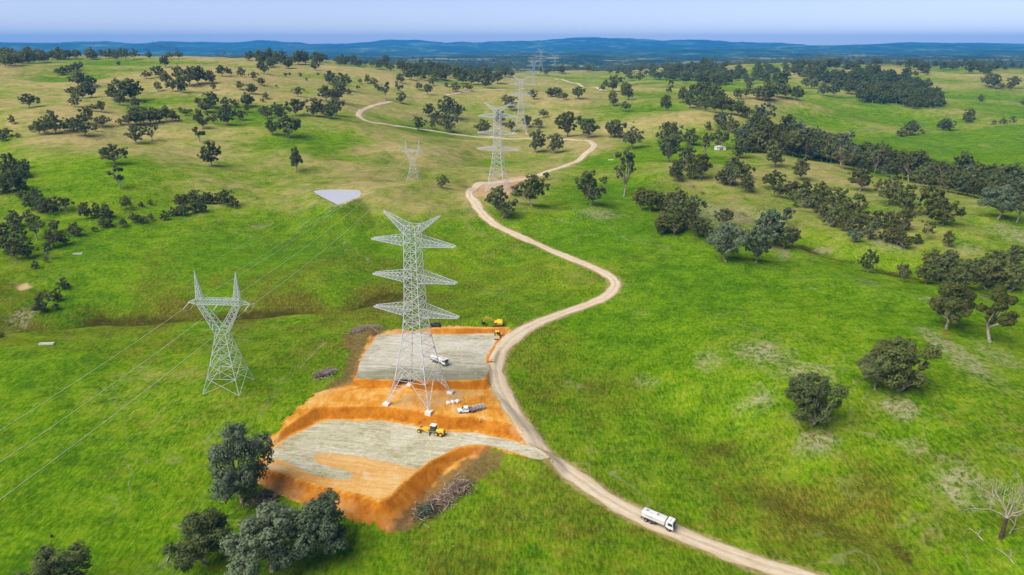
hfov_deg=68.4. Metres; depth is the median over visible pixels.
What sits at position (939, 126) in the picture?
bush
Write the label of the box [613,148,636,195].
gum tree
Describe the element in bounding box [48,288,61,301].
bush
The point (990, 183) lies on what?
gum tree
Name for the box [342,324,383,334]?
brush pile
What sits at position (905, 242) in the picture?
gum tree
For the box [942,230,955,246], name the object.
gum tree
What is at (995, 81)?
gum tree
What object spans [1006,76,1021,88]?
gum tree
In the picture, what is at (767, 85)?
gum tree
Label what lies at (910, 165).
gum tree
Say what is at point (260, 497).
brush pile
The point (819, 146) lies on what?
gum tree
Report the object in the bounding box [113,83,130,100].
gum tree
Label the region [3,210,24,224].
gum tree
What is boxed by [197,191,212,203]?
gum tree
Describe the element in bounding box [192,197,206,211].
bush
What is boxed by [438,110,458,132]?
gum tree
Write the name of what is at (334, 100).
gum tree
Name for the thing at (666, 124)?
gum tree
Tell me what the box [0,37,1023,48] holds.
hills
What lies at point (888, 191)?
gum tree
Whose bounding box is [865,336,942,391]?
gum tree
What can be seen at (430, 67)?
woodland
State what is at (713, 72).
woodland
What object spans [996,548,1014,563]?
fallen branch
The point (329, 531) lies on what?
gum tree
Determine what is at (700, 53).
hills
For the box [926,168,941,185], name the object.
gum tree
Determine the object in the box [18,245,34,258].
gum tree
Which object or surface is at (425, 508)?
brush pile
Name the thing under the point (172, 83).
gum tree
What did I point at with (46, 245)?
gum tree
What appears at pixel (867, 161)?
gum tree
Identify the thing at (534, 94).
gum tree
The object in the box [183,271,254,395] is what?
transmission tower
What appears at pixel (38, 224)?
gum tree
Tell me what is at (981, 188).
gum tree
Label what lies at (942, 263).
gum tree
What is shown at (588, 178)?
gum tree
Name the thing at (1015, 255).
gum tree
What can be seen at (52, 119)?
gum tree
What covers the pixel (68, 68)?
bush
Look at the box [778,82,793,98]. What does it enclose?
gum tree
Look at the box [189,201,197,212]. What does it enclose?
gum tree
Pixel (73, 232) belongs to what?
gum tree
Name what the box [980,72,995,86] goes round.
gum tree
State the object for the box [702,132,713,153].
gum tree
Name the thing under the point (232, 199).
bush
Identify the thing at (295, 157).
gum tree
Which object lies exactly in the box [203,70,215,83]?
gum tree
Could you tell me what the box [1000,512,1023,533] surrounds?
fallen branch
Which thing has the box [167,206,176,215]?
bush
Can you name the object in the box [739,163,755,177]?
gum tree
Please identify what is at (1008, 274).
gum tree
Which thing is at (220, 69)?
gum tree
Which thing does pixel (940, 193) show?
gum tree
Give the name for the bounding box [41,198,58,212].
bush
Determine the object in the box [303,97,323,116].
gum tree
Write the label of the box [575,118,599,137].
gum tree
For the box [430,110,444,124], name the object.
gum tree
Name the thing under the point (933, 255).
gum tree
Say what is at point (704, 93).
gum tree
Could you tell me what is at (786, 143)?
gum tree
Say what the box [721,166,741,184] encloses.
gum tree
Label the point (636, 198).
gum tree
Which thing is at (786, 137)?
gum tree
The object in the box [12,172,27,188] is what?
bush
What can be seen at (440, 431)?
grader
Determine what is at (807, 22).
sky
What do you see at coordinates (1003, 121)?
bush
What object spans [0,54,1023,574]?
ground
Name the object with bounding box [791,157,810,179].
gum tree
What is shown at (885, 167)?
gum tree
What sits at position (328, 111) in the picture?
gum tree
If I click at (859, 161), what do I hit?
gum tree
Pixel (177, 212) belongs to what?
bush
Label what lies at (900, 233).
gum tree
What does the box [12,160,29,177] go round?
bush
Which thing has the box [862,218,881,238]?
bush
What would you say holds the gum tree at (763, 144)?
on the ground
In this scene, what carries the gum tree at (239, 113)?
on the ground
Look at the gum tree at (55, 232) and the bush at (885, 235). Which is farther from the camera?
the bush at (885, 235)
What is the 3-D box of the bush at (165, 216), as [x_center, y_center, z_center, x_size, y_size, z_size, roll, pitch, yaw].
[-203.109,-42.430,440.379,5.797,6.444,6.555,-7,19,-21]
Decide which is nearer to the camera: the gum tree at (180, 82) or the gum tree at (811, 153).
the gum tree at (811, 153)
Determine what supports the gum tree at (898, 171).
on the ground
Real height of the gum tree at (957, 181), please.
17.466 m
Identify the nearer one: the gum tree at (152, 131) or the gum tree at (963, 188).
the gum tree at (963, 188)
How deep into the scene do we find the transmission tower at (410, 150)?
531.85 m
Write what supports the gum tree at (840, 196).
on the ground
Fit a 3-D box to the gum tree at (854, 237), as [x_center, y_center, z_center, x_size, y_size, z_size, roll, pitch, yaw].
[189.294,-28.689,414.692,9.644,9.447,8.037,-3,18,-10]
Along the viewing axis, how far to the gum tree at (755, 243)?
363.27 m
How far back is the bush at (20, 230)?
401.90 m
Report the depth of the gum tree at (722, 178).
527.32 m
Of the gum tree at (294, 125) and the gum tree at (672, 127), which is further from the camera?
the gum tree at (672, 127)
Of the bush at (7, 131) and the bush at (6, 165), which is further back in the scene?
the bush at (7, 131)
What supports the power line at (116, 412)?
attached to the transmission tower at (201, 297)
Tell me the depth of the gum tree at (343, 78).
964.97 m
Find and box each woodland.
[0,46,124,66]
[13,42,1015,260]
[101,50,1023,70]
[244,47,517,80]
[524,57,815,84]
[734,113,1023,201]
[791,55,1023,108]
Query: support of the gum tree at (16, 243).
on the ground
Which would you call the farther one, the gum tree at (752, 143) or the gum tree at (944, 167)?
the gum tree at (752, 143)
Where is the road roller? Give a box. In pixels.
[493,330,500,339]
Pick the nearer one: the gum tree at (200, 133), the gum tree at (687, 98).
the gum tree at (200, 133)
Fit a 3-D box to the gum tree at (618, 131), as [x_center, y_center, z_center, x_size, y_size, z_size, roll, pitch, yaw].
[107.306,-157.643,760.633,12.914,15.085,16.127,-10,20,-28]
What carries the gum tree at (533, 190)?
on the ground
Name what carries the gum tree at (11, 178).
on the ground
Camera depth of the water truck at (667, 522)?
201.58 m
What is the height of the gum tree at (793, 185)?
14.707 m
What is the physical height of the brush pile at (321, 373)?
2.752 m
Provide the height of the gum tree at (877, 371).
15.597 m
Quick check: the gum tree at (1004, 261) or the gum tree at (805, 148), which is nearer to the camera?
the gum tree at (1004, 261)
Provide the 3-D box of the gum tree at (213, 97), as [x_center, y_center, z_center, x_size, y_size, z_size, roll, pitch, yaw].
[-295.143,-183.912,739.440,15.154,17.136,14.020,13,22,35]
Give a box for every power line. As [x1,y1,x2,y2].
[0,312,210,461]
[1,313,241,498]
[2,309,182,428]
[196,160,393,300]
[255,164,412,302]
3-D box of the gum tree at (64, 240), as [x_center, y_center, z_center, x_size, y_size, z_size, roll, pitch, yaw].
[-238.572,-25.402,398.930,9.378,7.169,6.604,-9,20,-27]
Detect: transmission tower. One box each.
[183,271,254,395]
[372,210,459,415]
[401,141,422,181]
[477,102,518,190]
[508,76,533,133]
[526,61,540,84]
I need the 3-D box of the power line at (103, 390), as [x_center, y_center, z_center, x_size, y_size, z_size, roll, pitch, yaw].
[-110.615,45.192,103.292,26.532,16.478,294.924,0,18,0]
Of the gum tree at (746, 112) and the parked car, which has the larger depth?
the gum tree at (746, 112)
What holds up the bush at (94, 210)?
on the ground
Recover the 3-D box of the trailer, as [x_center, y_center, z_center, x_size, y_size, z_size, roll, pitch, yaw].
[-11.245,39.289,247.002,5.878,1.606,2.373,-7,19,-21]
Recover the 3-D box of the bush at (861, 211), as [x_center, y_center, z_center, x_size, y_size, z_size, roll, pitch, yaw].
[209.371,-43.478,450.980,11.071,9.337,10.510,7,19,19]
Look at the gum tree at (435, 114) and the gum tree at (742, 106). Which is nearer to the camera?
the gum tree at (742, 106)
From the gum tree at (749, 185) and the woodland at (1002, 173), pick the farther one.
the woodland at (1002, 173)
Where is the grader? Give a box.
[417,423,444,436]
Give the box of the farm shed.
[714,145,725,149]
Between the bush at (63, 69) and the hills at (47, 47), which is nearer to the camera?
the bush at (63, 69)
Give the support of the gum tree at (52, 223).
on the ground
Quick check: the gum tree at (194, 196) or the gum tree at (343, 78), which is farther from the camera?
the gum tree at (343, 78)
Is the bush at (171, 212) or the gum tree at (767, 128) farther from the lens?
the gum tree at (767, 128)
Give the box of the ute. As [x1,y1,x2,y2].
[457,405,474,413]
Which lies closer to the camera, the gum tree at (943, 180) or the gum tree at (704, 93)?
the gum tree at (943, 180)
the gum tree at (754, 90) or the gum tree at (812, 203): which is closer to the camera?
the gum tree at (812, 203)
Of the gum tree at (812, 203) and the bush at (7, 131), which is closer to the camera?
the gum tree at (812, 203)
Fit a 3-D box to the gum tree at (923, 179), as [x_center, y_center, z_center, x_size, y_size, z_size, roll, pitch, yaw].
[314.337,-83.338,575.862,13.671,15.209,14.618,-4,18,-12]
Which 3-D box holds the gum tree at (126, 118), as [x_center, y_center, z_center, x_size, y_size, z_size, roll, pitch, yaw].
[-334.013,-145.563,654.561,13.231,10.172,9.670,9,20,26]
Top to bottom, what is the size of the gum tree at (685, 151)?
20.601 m
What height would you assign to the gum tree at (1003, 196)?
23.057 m
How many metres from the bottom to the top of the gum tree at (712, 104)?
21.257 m
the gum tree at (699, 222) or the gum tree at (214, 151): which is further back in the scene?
the gum tree at (214, 151)
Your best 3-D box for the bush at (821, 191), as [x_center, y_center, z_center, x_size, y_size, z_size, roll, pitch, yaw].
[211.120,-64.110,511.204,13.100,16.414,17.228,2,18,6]
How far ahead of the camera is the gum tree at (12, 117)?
628.85 m
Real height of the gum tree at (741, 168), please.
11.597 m
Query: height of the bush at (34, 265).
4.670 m
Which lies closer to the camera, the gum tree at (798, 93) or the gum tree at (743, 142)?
the gum tree at (743, 142)
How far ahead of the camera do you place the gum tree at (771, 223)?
401.50 m
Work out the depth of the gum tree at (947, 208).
428.54 m
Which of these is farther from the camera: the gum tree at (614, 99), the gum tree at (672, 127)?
the gum tree at (614, 99)
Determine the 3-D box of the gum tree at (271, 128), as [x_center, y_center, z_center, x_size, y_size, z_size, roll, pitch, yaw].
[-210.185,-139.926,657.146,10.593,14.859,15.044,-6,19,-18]
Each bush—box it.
[0,128,12,136]
[0,129,6,140]
[0,152,18,175]
[0,153,7,163]
[0,165,13,179]
[0,178,9,193]
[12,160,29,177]
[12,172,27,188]
[15,227,26,239]
[21,159,29,166]
[30,260,38,267]
[30,293,58,311]
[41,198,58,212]
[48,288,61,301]
[55,277,69,289]
[59,66,66,73]
[64,65,72,72]
[71,62,79,70]
[89,202,103,216]
[97,202,113,217]
[105,217,112,226]
[135,214,143,222]
[159,210,169,219]
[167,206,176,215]
[172,206,181,214]
[173,193,183,203]
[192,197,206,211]
[215,192,222,203]
[227,195,238,207]
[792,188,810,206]
[813,181,834,203]
[821,204,843,226]
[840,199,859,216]
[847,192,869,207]
[850,214,869,230]
[852,207,869,219]
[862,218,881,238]
[866,210,890,227]
[880,225,895,241]
[895,128,906,135]
[902,124,912,134]
[911,234,923,243]
[936,118,951,129]
[962,111,975,122]
[998,117,1007,123]
[1009,116,1016,122]
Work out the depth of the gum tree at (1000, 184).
538.87 m
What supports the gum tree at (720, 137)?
on the ground
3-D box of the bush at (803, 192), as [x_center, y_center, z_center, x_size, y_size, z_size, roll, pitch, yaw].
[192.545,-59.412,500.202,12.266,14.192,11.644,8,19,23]
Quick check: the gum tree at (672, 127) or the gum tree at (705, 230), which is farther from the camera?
the gum tree at (672, 127)
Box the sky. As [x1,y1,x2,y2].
[0,0,1023,44]
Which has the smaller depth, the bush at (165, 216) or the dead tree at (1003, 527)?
the dead tree at (1003, 527)
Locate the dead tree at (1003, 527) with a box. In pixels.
[955,468,1023,539]
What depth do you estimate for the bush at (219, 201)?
472.23 m
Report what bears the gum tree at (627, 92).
on the ground
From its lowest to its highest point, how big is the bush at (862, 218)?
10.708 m
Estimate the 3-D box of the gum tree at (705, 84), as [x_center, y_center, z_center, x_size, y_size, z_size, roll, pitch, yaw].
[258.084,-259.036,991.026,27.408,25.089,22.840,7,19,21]
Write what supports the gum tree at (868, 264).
on the ground
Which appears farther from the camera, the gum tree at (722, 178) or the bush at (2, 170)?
the gum tree at (722, 178)
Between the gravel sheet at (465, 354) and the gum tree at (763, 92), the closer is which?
the gravel sheet at (465, 354)
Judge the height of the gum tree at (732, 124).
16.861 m
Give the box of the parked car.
[430,322,440,326]
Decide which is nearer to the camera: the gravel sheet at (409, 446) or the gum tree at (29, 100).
the gravel sheet at (409, 446)
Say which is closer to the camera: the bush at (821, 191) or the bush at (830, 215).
the bush at (830, 215)
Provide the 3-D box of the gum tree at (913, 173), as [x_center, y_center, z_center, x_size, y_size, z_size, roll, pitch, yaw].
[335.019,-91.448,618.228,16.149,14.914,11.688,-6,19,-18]
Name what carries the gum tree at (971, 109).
on the ground
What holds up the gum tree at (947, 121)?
on the ground
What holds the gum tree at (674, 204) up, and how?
on the ground
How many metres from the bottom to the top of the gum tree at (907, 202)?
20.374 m
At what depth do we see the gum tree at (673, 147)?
618.84 m
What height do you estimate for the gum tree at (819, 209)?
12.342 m
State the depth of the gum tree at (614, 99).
982.90 m
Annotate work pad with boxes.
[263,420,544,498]
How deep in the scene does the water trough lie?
293.09 m
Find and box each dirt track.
[355,101,817,574]
[447,88,525,95]
[556,79,601,89]
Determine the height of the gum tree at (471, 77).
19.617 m
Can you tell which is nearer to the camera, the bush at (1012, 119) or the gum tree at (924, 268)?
the gum tree at (924, 268)
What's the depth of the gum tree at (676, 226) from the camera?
414.72 m
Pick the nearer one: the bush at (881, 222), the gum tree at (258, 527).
the gum tree at (258, 527)
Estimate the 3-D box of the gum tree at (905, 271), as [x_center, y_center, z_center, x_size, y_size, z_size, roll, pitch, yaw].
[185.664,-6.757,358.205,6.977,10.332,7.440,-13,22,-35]
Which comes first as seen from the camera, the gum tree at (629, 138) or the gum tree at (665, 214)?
the gum tree at (665, 214)
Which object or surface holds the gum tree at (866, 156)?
on the ground
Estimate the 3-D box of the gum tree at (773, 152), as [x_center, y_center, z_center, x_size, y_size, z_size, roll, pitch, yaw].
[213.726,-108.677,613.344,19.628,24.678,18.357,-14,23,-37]
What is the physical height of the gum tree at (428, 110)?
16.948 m
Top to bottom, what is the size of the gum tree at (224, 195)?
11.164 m
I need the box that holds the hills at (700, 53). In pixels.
[81,49,1023,56]
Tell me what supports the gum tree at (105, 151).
on the ground
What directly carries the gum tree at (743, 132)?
on the ground
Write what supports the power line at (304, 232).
attached to the transmission tower at (201, 297)
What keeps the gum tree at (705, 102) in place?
on the ground
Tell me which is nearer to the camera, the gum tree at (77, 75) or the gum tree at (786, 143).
the gum tree at (786, 143)
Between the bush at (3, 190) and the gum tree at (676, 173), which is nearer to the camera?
the bush at (3, 190)
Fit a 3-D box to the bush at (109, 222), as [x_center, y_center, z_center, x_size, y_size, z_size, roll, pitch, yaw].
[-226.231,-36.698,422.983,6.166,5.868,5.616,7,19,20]
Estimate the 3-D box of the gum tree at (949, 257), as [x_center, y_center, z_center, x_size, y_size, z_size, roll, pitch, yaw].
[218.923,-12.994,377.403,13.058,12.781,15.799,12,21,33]
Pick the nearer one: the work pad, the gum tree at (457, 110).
the work pad
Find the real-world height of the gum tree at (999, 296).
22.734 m
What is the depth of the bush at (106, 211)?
429.45 m
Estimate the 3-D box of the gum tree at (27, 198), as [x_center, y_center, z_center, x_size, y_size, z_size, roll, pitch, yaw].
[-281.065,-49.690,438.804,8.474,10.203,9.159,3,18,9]
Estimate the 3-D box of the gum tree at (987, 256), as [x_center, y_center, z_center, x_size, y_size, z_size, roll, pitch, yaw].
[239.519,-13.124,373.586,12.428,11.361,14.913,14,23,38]
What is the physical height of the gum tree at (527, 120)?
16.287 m
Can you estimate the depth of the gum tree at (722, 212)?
430.77 m
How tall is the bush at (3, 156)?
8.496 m
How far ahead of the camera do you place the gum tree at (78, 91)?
746.58 m
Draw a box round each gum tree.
[0,169,22,191]
[0,222,19,254]
[0,225,16,237]
[0,237,32,258]
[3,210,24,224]
[7,115,14,123]
[12,540,92,574]
[17,93,40,107]
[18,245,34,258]
[21,193,34,209]
[24,215,44,240]
[29,121,39,132]
[29,188,43,197]
[31,196,47,212]
[33,116,49,134]
[35,241,55,258]
[42,110,64,133]
[42,228,61,245]
[46,219,59,230]
[51,195,69,211]
[54,197,74,211]
[57,233,70,244]
[62,118,73,131]
[64,86,76,93]
[65,221,84,236]
[66,70,85,86]
[68,114,93,135]
[70,85,89,97]
[76,201,91,218]
[77,106,92,122]
[81,75,96,82]
[81,81,96,96]
[93,115,111,126]
[98,143,127,164]
[104,84,118,99]
[106,166,123,188]
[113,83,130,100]
[118,79,144,97]
[122,114,131,124]
[123,125,148,143]
[128,111,141,124]
[139,110,150,123]
[143,123,157,140]
[144,110,159,123]
[149,66,163,77]
[151,108,164,122]
[159,55,169,67]
[159,70,172,81]
[160,506,232,573]
[164,79,175,90]
[171,65,182,76]
[174,66,197,86]
[175,75,188,92]
[175,203,189,215]
[186,190,201,200]
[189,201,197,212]
[191,126,205,141]
[192,65,204,83]
[193,110,208,128]
[197,98,213,111]
[197,140,220,165]
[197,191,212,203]
[201,91,219,105]
[202,191,216,202]
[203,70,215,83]
[204,422,274,504]
[214,104,236,124]
[215,65,228,75]
[217,189,233,205]
[219,499,325,574]
[236,110,247,119]
[238,92,254,104]
[256,59,268,73]
[260,105,272,118]
[264,119,276,134]
[269,104,290,119]
[274,115,300,137]
[284,99,304,115]
[285,487,349,559]
[289,147,302,171]
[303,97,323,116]
[317,85,335,101]
[320,104,336,118]
[322,70,335,81]
[326,82,345,97]
[327,97,344,115]
[328,72,351,86]
[377,81,389,98]
[395,81,402,94]
[396,91,405,103]
[413,116,426,129]
[422,103,435,116]
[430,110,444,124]
[436,174,449,186]
[437,95,458,114]
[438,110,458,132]
[452,104,465,114]
[466,73,476,84]
[472,119,491,132]
[478,73,494,87]
[484,185,518,218]
[494,108,505,123]
[511,174,549,206]
[521,115,531,127]
[528,88,537,99]
[528,129,545,152]
[545,88,554,95]
[546,133,563,153]
[554,111,581,136]
[572,86,585,98]
[574,170,606,204]
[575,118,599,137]
[604,74,618,88]
[604,119,627,136]
[608,90,618,103]
[611,125,623,137]
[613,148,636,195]
[620,82,633,99]
[622,126,644,148]
[632,187,648,209]
[640,190,662,210]
[651,192,670,211]
[654,210,677,231]
[654,219,667,233]
[656,130,669,139]
[657,137,680,161]
[659,121,678,134]
[660,95,671,110]
[661,192,676,206]
[662,212,688,233]
[665,132,682,142]
[665,187,687,207]
[665,195,693,213]
[666,79,673,94]
[667,122,683,135]
[668,162,683,180]
[669,159,682,176]
[672,206,702,228]
[678,145,696,170]
[680,194,707,214]
[682,128,701,144]
[685,90,700,107]
[685,161,700,178]
[687,218,707,236]
[689,82,707,95]
[689,96,703,109]
[690,153,712,178]
[695,92,710,100]
[696,219,714,236]
[697,96,710,110]
[699,81,716,95]
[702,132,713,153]
[704,84,721,96]
[705,221,750,261]
[707,94,721,112]
[708,129,729,144]
[713,111,731,129]
[714,89,726,101]
[714,208,733,222]
[715,170,728,183]
[717,94,730,111]
[721,98,738,113]
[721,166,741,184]
[722,156,744,173]
[723,117,739,133]
[731,148,747,156]
[732,137,749,153]
[733,100,745,115]
[734,164,744,177]
[736,129,748,139]
[738,133,752,152]
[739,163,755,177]
[739,172,755,191]
[740,224,780,262]
[741,107,755,117]
[745,134,761,152]
[748,131,768,152]
[750,85,763,99]
[751,103,776,122]
[755,208,787,237]
[758,79,775,100]
[758,87,770,99]
[760,117,779,152]
[762,169,786,186]
[765,138,785,166]
[770,81,785,96]
[770,137,789,149]
[772,184,788,197]
[774,70,788,84]
[776,226,797,248]
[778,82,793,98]
[779,180,800,199]
[781,134,795,151]
[782,207,795,225]
[783,371,850,426]
[786,130,804,155]
[787,227,801,245]
[789,85,806,99]
[789,127,813,156]
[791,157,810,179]
[796,141,808,156]
[798,180,817,195]
[798,193,823,212]
[800,136,816,156]
[803,143,819,159]
[812,201,840,218]
[815,142,830,160]
[816,81,827,94]
[819,144,838,162]
[820,130,840,161]
[824,186,848,207]
[826,79,843,96]
[831,130,854,165]
[831,146,858,167]
[836,211,859,230]
[845,157,864,169]
[846,227,866,242]
[847,168,872,190]
[849,154,872,170]
[856,348,894,389]
[857,249,879,271]
[861,153,875,169]
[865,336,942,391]
[866,146,885,173]
[873,175,904,204]
[877,164,896,176]
[879,148,893,173]
[882,158,905,177]
[882,210,898,225]
[888,226,907,244]
[889,184,929,213]
[893,206,915,229]
[894,160,911,179]
[895,235,916,248]
[895,263,911,281]
[897,149,925,181]
[904,120,920,134]
[910,167,923,180]
[912,169,935,186]
[914,263,943,283]
[917,199,966,224]
[921,184,948,209]
[921,220,938,240]
[921,249,944,264]
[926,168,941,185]
[927,279,977,328]
[929,258,961,281]
[931,160,954,187]
[936,249,962,272]
[937,118,956,130]
[937,171,959,191]
[938,266,960,280]
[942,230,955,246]
[944,262,985,284]
[946,172,970,193]
[960,177,974,194]
[961,257,987,278]
[963,107,975,114]
[964,174,980,194]
[965,178,987,197]
[971,184,987,197]
[974,260,1007,289]
[976,184,1021,219]
[976,283,1019,342]
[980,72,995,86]
[983,250,1010,263]
[983,252,1012,270]
[984,179,998,191]
[987,74,1002,88]
[994,182,1013,192]
[996,262,1023,291]
[1004,245,1023,264]
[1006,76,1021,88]
[1006,179,1022,187]
[1011,195,1023,222]
[1013,188,1023,201]
[1016,189,1023,204]
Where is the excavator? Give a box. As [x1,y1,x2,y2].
[482,316,502,326]
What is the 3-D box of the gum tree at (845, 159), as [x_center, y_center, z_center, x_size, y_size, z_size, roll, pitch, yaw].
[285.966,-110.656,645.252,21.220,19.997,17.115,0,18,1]
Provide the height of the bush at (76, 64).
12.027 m
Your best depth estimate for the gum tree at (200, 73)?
843.30 m
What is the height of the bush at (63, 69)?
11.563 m
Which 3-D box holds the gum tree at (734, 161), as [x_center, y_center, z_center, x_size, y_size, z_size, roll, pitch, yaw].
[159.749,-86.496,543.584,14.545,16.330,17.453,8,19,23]
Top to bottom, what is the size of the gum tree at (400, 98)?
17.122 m
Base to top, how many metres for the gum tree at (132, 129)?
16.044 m
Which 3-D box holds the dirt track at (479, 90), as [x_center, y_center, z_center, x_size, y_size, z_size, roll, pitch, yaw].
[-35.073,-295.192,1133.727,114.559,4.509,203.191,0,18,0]
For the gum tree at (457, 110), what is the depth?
903.71 m
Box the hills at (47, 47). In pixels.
[0,42,1023,53]
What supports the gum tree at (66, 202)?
on the ground
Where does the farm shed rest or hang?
on the ground
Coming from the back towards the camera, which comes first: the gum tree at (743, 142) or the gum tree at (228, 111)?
the gum tree at (228, 111)
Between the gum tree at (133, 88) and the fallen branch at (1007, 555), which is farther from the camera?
the gum tree at (133, 88)
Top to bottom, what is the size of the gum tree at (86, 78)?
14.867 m
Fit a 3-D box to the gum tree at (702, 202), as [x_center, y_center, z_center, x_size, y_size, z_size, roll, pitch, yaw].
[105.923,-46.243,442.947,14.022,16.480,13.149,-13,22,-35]
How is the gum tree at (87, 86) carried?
on the ground
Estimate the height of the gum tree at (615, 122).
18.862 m
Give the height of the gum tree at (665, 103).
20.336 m
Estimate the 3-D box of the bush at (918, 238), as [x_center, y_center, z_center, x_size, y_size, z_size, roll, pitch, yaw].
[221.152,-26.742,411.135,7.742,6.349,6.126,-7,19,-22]
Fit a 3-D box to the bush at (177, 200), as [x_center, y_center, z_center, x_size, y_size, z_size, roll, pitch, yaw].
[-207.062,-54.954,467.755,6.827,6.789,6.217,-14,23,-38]
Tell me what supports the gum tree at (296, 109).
on the ground
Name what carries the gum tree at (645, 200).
on the ground
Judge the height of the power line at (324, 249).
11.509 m
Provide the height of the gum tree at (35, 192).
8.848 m
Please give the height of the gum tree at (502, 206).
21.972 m
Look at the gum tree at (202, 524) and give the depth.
180.33 m
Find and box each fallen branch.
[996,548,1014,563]
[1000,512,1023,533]
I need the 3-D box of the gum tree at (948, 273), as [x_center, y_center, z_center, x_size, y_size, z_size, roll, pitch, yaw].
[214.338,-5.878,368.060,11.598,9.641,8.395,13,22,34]
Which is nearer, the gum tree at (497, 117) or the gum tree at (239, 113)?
the gum tree at (239, 113)
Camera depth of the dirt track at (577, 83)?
1663.87 m
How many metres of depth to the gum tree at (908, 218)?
425.26 m
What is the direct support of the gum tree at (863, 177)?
on the ground
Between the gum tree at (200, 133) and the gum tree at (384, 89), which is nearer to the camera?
the gum tree at (200, 133)
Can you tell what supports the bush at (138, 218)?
on the ground
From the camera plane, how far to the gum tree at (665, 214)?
418.40 m
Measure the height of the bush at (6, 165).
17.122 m
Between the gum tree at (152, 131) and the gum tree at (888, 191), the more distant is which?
the gum tree at (152, 131)
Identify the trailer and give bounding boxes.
[472,403,486,410]
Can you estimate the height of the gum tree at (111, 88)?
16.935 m
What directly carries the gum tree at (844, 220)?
on the ground
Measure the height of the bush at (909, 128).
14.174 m
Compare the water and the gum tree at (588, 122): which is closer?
the water
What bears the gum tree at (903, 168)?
on the ground
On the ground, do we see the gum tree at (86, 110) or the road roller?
the gum tree at (86, 110)
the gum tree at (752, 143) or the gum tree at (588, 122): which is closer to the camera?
the gum tree at (752, 143)
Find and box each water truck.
[430,353,448,365]
[640,507,676,531]
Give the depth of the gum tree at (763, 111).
780.47 m
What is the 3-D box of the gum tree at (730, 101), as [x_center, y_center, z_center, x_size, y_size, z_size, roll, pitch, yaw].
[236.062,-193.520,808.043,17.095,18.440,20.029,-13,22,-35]
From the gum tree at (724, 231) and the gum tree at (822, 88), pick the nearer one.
the gum tree at (724, 231)
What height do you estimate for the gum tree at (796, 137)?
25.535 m
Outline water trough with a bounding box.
[38,342,54,344]
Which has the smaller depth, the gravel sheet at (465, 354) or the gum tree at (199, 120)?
the gravel sheet at (465, 354)
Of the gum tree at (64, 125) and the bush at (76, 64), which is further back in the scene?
the bush at (76, 64)
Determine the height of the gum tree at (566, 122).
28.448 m
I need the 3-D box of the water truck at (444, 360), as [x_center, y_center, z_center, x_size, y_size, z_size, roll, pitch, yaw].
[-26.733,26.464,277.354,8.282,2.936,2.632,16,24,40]
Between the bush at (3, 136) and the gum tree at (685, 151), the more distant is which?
the bush at (3, 136)
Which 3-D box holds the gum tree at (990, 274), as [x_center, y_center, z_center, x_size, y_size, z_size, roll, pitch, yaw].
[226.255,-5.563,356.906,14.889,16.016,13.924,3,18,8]
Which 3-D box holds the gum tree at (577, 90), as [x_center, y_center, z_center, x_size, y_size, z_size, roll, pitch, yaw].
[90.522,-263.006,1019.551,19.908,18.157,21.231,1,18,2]
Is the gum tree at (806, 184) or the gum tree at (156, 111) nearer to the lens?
the gum tree at (806, 184)
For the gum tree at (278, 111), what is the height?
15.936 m
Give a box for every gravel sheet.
[269,420,544,479]
[356,332,501,379]
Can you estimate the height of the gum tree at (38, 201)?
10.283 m
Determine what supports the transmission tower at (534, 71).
on the ground
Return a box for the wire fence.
[174,339,323,543]
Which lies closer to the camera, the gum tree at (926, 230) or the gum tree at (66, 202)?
the gum tree at (926, 230)
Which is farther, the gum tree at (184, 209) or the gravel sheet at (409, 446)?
the gum tree at (184, 209)
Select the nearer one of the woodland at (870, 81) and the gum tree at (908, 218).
the gum tree at (908, 218)
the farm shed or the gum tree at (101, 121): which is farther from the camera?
the farm shed
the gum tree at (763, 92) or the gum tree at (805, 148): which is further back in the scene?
the gum tree at (763, 92)
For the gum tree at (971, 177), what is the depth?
565.81 m
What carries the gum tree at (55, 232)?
on the ground
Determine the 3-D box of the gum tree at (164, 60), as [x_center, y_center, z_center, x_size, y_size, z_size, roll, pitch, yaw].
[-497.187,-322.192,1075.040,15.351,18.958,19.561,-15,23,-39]
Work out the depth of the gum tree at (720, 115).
754.03 m
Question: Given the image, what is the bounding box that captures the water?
[314,189,360,203]
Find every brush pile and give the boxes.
[242,488,282,508]
[308,367,343,380]
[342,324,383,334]
[408,472,479,527]
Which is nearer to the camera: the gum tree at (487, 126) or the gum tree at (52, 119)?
the gum tree at (52, 119)
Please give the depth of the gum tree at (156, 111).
670.97 m
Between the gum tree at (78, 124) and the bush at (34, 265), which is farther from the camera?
the gum tree at (78, 124)
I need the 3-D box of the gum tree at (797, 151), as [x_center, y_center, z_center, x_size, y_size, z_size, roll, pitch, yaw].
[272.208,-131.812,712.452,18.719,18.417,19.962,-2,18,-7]
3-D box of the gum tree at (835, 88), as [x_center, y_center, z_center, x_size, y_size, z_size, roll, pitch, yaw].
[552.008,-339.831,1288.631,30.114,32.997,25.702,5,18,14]
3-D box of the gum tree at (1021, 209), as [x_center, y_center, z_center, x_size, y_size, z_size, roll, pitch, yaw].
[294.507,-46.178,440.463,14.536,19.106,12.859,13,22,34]
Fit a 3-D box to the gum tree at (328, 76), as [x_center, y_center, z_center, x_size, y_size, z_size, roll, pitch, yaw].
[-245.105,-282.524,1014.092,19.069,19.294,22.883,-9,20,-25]
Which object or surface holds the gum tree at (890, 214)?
on the ground
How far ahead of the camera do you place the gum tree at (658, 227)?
416.04 m

